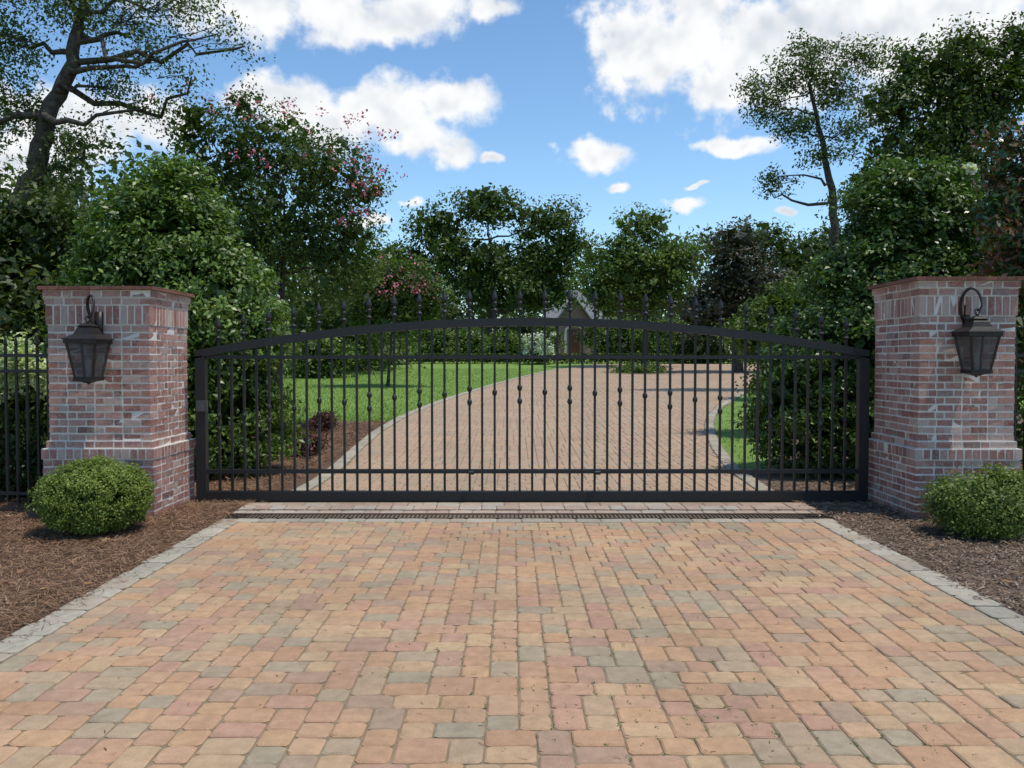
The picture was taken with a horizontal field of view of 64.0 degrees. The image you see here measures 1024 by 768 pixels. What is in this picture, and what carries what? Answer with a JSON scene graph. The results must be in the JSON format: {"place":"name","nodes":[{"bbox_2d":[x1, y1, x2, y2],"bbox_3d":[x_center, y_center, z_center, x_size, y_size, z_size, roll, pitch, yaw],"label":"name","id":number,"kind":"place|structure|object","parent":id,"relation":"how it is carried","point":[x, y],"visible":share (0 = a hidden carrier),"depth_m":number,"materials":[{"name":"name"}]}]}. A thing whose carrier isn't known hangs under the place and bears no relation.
{"place":"outdoors","nodes":[
{"label":"outdoors","id":0,"kind":"place"},
{"bbox_2d":[0,371,1023,767],"bbox_3d":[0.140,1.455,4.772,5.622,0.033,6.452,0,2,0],"label":"driveway","id":1,"kind":"structure","parent":0,"point":[598,742],"depth_m":4.35,"materials":[{"name":"brick"}]},
{"bbox_2d":[7,521,1002,759],"bbox_3d":[0.156,1.413,5.644,5.467,0.013,4.807,0,2,0],"label":"drive debris","id":2,"kind":"object","parent":1,"relation":"on","point":[506,673],"visible":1,"depth_m":4.38,"materials":[{"name":"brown wood"}]},
{"bbox_2d":[219,513,836,519],"bbox_3d":[0.155,1.364,8.300,6.170,0.066,0.250,0,2,0],"label":"channel drain","id":3,"kind":"object","parent":1,"relation":"in","point":[643,515],"visible":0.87,"depth_m":8.30,"materials":[{"name":"metal"}]},
{"bbox_2d":[233,503,823,512],"bbox_3d":[0.171,1.326,8.700,6.132,0.049,0.532,0,2,0],"label":"gate threshold","id":4,"kind":"object","parent":1,"relation":"on","point":[524,507],"visible":0.94,"depth_m":8.64,"materials":[{"name":"concrete"}]},
{"bbox_2d":[71,522,990,760],"bbox_3d":[-0.226,1.417,5.590,4.926,0.018,4.736,0,2,0],"label":"joint moss","id":5,"kind":"object","parent":1,"relation":"on","point":[662,667],"visible":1,"depth_m":3.94,"materials":[{"name":"green plant"}]},
{"bbox_2d":[0,0,1023,331],"label":"sky","id":6,"kind":"structure","parent":0,"point":[609,103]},
{"bbox_2d":[312,364,760,489],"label":"driveway","id":7,"kind":"structure","parent":0,"point":[513,409],"depth_m":15.81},
{"bbox_2d":[293,368,772,489],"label":"driveway kerb","id":8,"kind":"structure","parent":7,"relation":"on","point":[713,443],"depth_m":14.55,"materials":[{"name":"stone"}]},
{"bbox_2d":[563,201,714,365],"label":"shade tree","id":9,"kind":"object","parent":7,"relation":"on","point":[616,271],"visible":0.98,"depth_m":45.24,"materials":[{"name":"green plant"}]},
{"bbox_2d":[664,215,801,372],"bbox_3d":[10.912,-4.349,40.011,7.151,7.621,4.571,0,2,0],"label":"dark tree","id":10,"kind":"object","parent":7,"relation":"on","point":[741,275],"visible":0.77,"depth_m":39.35,"materials":[{"name":"green plant"}]},
{"bbox_2d":[258,353,1023,468],"bbox_3d":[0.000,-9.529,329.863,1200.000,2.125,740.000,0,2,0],"label":"ground","id":11,"kind":"structure","parent":0,"point":[552,365],"depth_m":28.60,"materials":[{"name":"green plant"}]},
{"bbox_2d":[0,119,319,373],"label":"thicket","id":12,"kind":"object","parent":11,"relation":"on","point":[84,191],"visible":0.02,"depth_m":27.47,"materials":[{"name":"green plant"}]},
{"bbox_2d":[0,422,386,652],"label":"mulch bed","id":13,"kind":"object","parent":11,"relation":"on","point":[289,486],"visible":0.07,"depth_m":7.07,"materials":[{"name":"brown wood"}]},
{"bbox_2d":[0,310,47,501],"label":"nandina shrub","id":14,"kind":"object","parent":13,"relation":"on","point":[4,317],"visible":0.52,"depth_m":9.26,"materials":[{"name":"green plant"}]},
{"bbox_2d":[0,327,47,490],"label":"hydrangea bush","id":15,"kind":"object","parent":13,"relation":"on","point":[32,397],"visible":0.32,"depth_m":9.33,"materials":[{"name":"green plant"}]},
{"bbox_2d":[0,335,49,502],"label":"iron fence","id":16,"kind":"object","parent":13,"relation":"on","point":[16,371],"visible":0.51,"depth_m":8.90,"materials":[{"name":"black metal"}]},
{"bbox_2d":[0,228,81,432],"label":"thicket","id":17,"kind":"object","parent":13,"relation":"on","point":[37,280],"visible":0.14,"depth_m":12.20,"materials":[{"name":"green plant"}]},
{"bbox_2d":[0,175,102,437],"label":"evergreen tree","id":18,"kind":"object","parent":13,"relation":"on","point":[18,227],"visible":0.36,"depth_m":13.07,"materials":[{"name":"green plant"}]},
{"bbox_2d":[24,455,156,534],"bbox_3d":[-3.826,1.013,7.534,1.090,0.726,1.020,0,2,0],"label":"boxwood bush","id":19,"kind":"object","parent":13,"relation":"on","point":[95,495],"visible":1,"depth_m":7.27,"materials":[{"name":"green plant"}]},
{"bbox_2d":[37,286,194,517],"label":"brick pillar","id":20,"kind":"structure","parent":13,"relation":"on","point":[132,407],"depth_m":8.25,"materials":[{"name":"red brick"}]},
{"bbox_2d":[61,294,113,384],"bbox_3d":[-4.130,-0.439,8.019,0.345,0.888,0.402,0,2,0],"label":"wall lantern","id":21,"kind":"object","parent":20,"relation":"attached to","point":[88,343],"depth_m":7.90,"materials":[{"name":"brown metal"}]},
{"bbox_2d":[0,0,275,212],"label":"live oak","id":22,"kind":"object","parent":13,"relation":"on","point":[43,133],"visible":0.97,"depth_m":15.25,"materials":[{"name":"green plant"}]},
{"bbox_2d":[33,150,314,480],"bbox_3d":[-4.694,-0.984,11.501,3.795,4.529,2.845,0,2,0],"label":"evergreen tree","id":23,"kind":"object","parent":13,"relation":"on","point":[173,238],"visible":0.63,"depth_m":11.02,"materials":[{"name":"green plant"}]},
{"bbox_2d":[144,78,407,425],"bbox_3d":[-4.950,-2.642,16.854,5.806,7.169,3.481,0,2,0],"label":"crepe myrtle","id":24,"kind":"object","parent":13,"relation":"on","point":[331,252],"visible":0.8,"depth_m":16.59,"materials":[{"name":"green plant"}]},
{"bbox_2d":[210,420,384,482],"bbox_3d":[-4.902,1.048,14.387,4.383,0.329,7.872,0,2,0],"label":"pine straw","id":25,"kind":"object","parent":13,"relation":"on","point":[324,455],"visible":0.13,"depth_m":13.09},
{"bbox_2d":[288,428,330,456],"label":"loropetalum bush","id":26,"kind":"object","parent":13,"relation":"on","point":[313,447],"visible":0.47,"depth_m":13.18,"materials":[{"name":"purple plant"}]},
{"bbox_2d":[300,409,342,431],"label":"loropetalum bush","id":27,"kind":"object","parent":13,"relation":"on","point":[325,420],"visible":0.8,"depth_m":16.42,"materials":[{"name":"purple plant"}]},
{"bbox_2d":[283,337,362,377],"bbox_3d":[-8.264,-1.226,35.971,3.658,2.178,3.048,0,2,0],"label":"garden shrub","id":28,"kind":"object","parent":11,"relation":"on","point":[324,363],"visible":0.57,"depth_m":35.43,"materials":[{"name":"green plant"}]},
{"bbox_2d":[264,223,426,374],"bbox_3d":[-9.452,-4.002,41.963,10.317,8.370,12.285,0,2,0],"label":"thicket","id":29,"kind":"object","parent":11,"relation":"on","point":[312,303],"visible":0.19,"depth_m":39.56,"materials":[{"name":"green plant"}]},
{"bbox_2d":[313,322,377,368],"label":"garden shrub","id":30,"kind":"object","parent":11,"relation":"on","point":[347,346],"visible":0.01,"depth_m":43.55,"materials":[{"name":"green plant"}]},
{"bbox_2d":[321,253,464,386],"bbox_3d":[-4.324,-2.348,29.995,5.302,4.885,2.968,0,2,0],"label":"crepe myrtle","id":31,"kind":"object","parent":11,"relation":"on","point":[405,291],"visible":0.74,"depth_m":29.51,"materials":[{"name":"green plant"}]},
{"bbox_2d":[372,330,424,364],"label":"garden shrub","id":32,"kind":"object","parent":11,"relation":"on","point":[409,350],"visible":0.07,"depth_m":49.86,"materials":[{"name":"green plant"}]},
{"bbox_2d":[408,328,463,360],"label":"garden shrub","id":33,"kind":"object","parent":11,"relation":"on","point":[437,340],"visible":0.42,"depth_m":55.08,"materials":[{"name":"green plant"}]},
{"bbox_2d":[410,298,476,348],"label":"garden shrub","id":34,"kind":"object","parent":11,"relation":"on","point":[441,317],"visible":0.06,"depth_m":66.89,"materials":[{"name":"green plant"}]},
{"bbox_2d":[441,327,491,360],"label":"garden shrub","id":35,"kind":"object","parent":11,"relation":"on","point":[475,338],"visible":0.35,"depth_m":56.16,"materials":[{"name":"green plant"}]},
{"bbox_2d":[437,294,532,335],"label":"garden shrub","id":36,"kind":"object","parent":11,"relation":"on","point":[466,315],"visible":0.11,"depth_m":67.13,"materials":[{"name":"green plant"}]},
{"bbox_2d":[368,182,604,336],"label":"live oak","id":37,"kind":"object","parent":11,"relation":"on","point":[490,265],"visible":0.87,"depth_m":60.85,"materials":[{"name":"green plant"}]},
{"bbox_2d":[475,328,527,361],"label":"garden shrub","id":38,"kind":"object","parent":11,"relation":"on","point":[513,346],"visible":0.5,"depth_m":54.39,"materials":[{"name":"green plant"}]},
{"bbox_2d":[0,518,1023,662],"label":"driveway edging","id":39,"kind":"object","parent":11,"relation":"on","point":[993,609],"visible":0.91,"depth_m":6.11,"materials":[{"name":"stone"}]},
{"bbox_2d":[268,222,756,352],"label":"distant woods","id":40,"kind":"object","parent":11,"relation":"on","point":[633,317],"visible":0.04,"depth_m":99.69,"materials":[{"name":"green plant"}]},
{"bbox_2d":[496,312,554,348],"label":"garden shrub","id":41,"kind":"object","parent":11,"relation":"on","point":[526,329],"visible":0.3,"depth_m":65.49,"materials":[{"name":"green plant"}]},
{"bbox_2d":[185,501,878,504],"bbox_3d":[0.220,1.329,9.275,7.600,0.036,0.600,0,2,0],"label":"gate track strip","id":42,"kind":"object","parent":11,"relation":"on","point":[197,503],"visible":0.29,"depth_m":9.11,"materials":[{"name":"grey metal"}]},
{"bbox_2d":[197,501,866,501],"bbox_3d":[0.225,1.306,9.164,7.470,0.015,0.040,0,2,0],"label":"gate rail","id":43,"kind":"object","parent":42,"relation":"on","point":[535,501],"visible":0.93,"depth_m":9.14,"materials":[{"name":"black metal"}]},
{"bbox_2d":[195,289,869,500],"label":"driveway gate","id":44,"kind":"structure","parent":43,"relation":"on","point":[859,471],"depth_m":9.12,"materials":[{"name":"black metal"}]},
{"bbox_2d":[516,331,555,364],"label":"hydrangea bush","id":45,"kind":"object","parent":11,"relation":"on","point":[538,346],"visible":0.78,"depth_m":49.20,"materials":[{"name":"white plant"}]},
{"bbox_2d":[518,312,567,352],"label":"garden shrub","id":46,"kind":"object","parent":11,"relation":"on","point":[554,339],"visible":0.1,"depth_m":69.22,"materials":[{"name":"green plant"}]},
{"bbox_2d":[367,352,753,363],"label":"clipped hedge","id":47,"kind":"object","parent":11,"relation":"on","point":[566,361],"visible":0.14,"depth_m":50.95,"materials":[{"name":"green plant"}]},
{"bbox_2d":[541,290,608,352],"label":"brick house","id":48,"kind":"structure","parent":11,"relation":"on","point":[584,314],"depth_m":75.29,"materials":[{"name":"brick"}]},
{"bbox_2d":[571,329,579,352],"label":"door","id":49,"kind":"structure","parent":48,"relation":"in","point":[575,348],"depth_m":75.26,"materials":[{"name":"brown wood"}]},
{"bbox_2d":[572,317,628,352],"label":"garden shrub","id":50,"kind":"object","parent":11,"relation":"on","point":[590,330],"visible":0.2,"depth_m":67.46,"materials":[{"name":"green plant"}]},
{"bbox_2d":[584,317,650,359],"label":"garden shrub","id":51,"kind":"object","parent":11,"relation":"on","point":[613,339],"visible":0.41,"depth_m":57.31,"materials":[{"name":"green plant"}]},
{"bbox_2d":[603,360,673,373],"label":"garden shrub","id":52,"kind":"object","parent":11,"relation":"on","point":[626,368],"visible":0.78,"depth_m":39.43,"materials":[{"name":"green plant"}]},
{"bbox_2d":[602,298,682,352],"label":"garden shrub","id":53,"kind":"object","parent":11,"relation":"on","point":[637,316],"visible":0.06,"depth_m":63.77,"materials":[{"name":"green plant"}]},
{"bbox_2d":[625,312,692,360],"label":"garden shrub","id":54,"kind":"object","parent":11,"relation":"on","point":[652,341],"visible":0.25,"depth_m":55.45,"materials":[{"name":"green plant"}]},
{"bbox_2d":[650,293,730,352],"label":"garden shrub","id":55,"kind":"object","parent":11,"relation":"on","point":[678,317],"visible":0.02,"depth_m":65.61,"materials":[{"name":"green plant"}]},
{"bbox_2d":[654,318,731,363],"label":"garden shrub","id":56,"kind":"object","parent":11,"relation":"on","point":[702,346],"visible":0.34,"depth_m":51.20,"materials":[{"name":"green plant"}]},
{"bbox_2d":[740,312,768,371],"bbox_3d":[8.024,-0.954,24.033,2.838,2.864,2.113,0,2,0],"label":"camellia shrub","id":57,"kind":"object","parent":11,"relation":"on","point":[749,359],"depth_m":24.00,"materials":[{"name":"green plant"}]},
{"bbox_2d":[695,214,846,292],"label":"shade tree","id":58,"kind":"object","parent":11,"relation":"on","point":[795,260],"visible":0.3,"depth_m":54.23,"materials":[{"name":"green plant"}]},
{"bbox_2d":[729,28,897,273],"bbox_3d":[9.913,-5.591,26.895,5.555,11.769,2.570,0,2,10],"label":"pine oak tree","id":59,"kind":"object","parent":11,"relation":"on","point":[811,75],"visible":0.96,"depth_m":26.64,"materials":[{"name":"green plant"}]},
{"bbox_2d":[750,474,1023,616],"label":"mulch bed","id":60,"kind":"object","parent":11,"relation":"on","point":[789,478],"visible":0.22,"depth_m":7.07,"materials":[{"name":"brown wood"}]},
{"bbox_2d":[0,512,1023,615],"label":"leaf litter","id":61,"kind":"object","parent":60,"relation":"on","point":[105,539],"visible":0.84,"depth_m":6.33,"materials":[{"name":"brown plant"}]},
{"bbox_2d":[734,151,1023,480],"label":"evergreen tree","id":62,"kind":"object","parent":60,"relation":"on","point":[916,222],"visible":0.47,"depth_m":11.07,"materials":[{"name":"green plant"}]},
{"bbox_2d":[868,276,1023,518],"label":"brick pillar","id":63,"kind":"structure","parent":60,"relation":"on","point":[936,411],"depth_m":8.21,"materials":[{"name":"red brick"}]},
{"bbox_2d":[950,287,1004,376],"bbox_3d":[4.530,-0.509,8.017,0.345,0.888,0.402,0,2,0],"label":"wall lantern","id":64,"kind":"object","parent":63,"relation":"attached to","point":[977,337],"depth_m":7.90,"materials":[{"name":"brown metal"}]},
{"bbox_2d":[914,460,1023,540],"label":"evergreen shrub","id":65,"kind":"object","parent":60,"relation":"on","point":[982,507],"visible":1,"depth_m":7.25,"materials":[{"name":"green plant"}]},
{"bbox_2d":[960,115,1023,388],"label":"magnolia tree","id":66,"kind":"object","parent":60,"relation":"on","point":[1011,219],"visible":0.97,"depth_m":9.74,"materials":[{"name":"green plant"}]},
{"bbox_2d":[1013,335,1023,473],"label":"iron fence","id":67,"kind":"object","parent":60,"relation":"on","point":[1017,355],"visible":0.16,"depth_m":8.89,"materials":[{"name":"black metal"}]},
{"bbox_2d":[773,414,1022,470],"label":"mulch bed","id":68,"kind":"object","parent":11,"relation":"on","point":[1019,422],"visible":0.06,"depth_m":13.34,"materials":[{"name":"wood"}]},
{"bbox_2d":[711,275,842,400],"bbox_3d":[5.729,-0.562,16.014,3.745,3.124,2.121,0,2,0],"label":"camellia shrub","id":69,"kind":"object","parent":68,"relation":"on","point":[783,302],"visible":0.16,"depth_m":15.84,"materials":[{"name":"green plant"}]},
{"bbox_2d":[1016,251,1023,448],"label":"thicket","id":70,"kind":"object","parent":68,"relation":"on","point":[1019,435],"depth_m":13.55,"materials":[{"name":"green plant"}]},
{"bbox_2d":[814,10,1023,231],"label":"live oak","id":71,"kind":"object","parent":11,"relation":"on","point":[957,113],"visible":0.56,"depth_m":20.46,"materials":[{"name":"green plant"}]}
]}

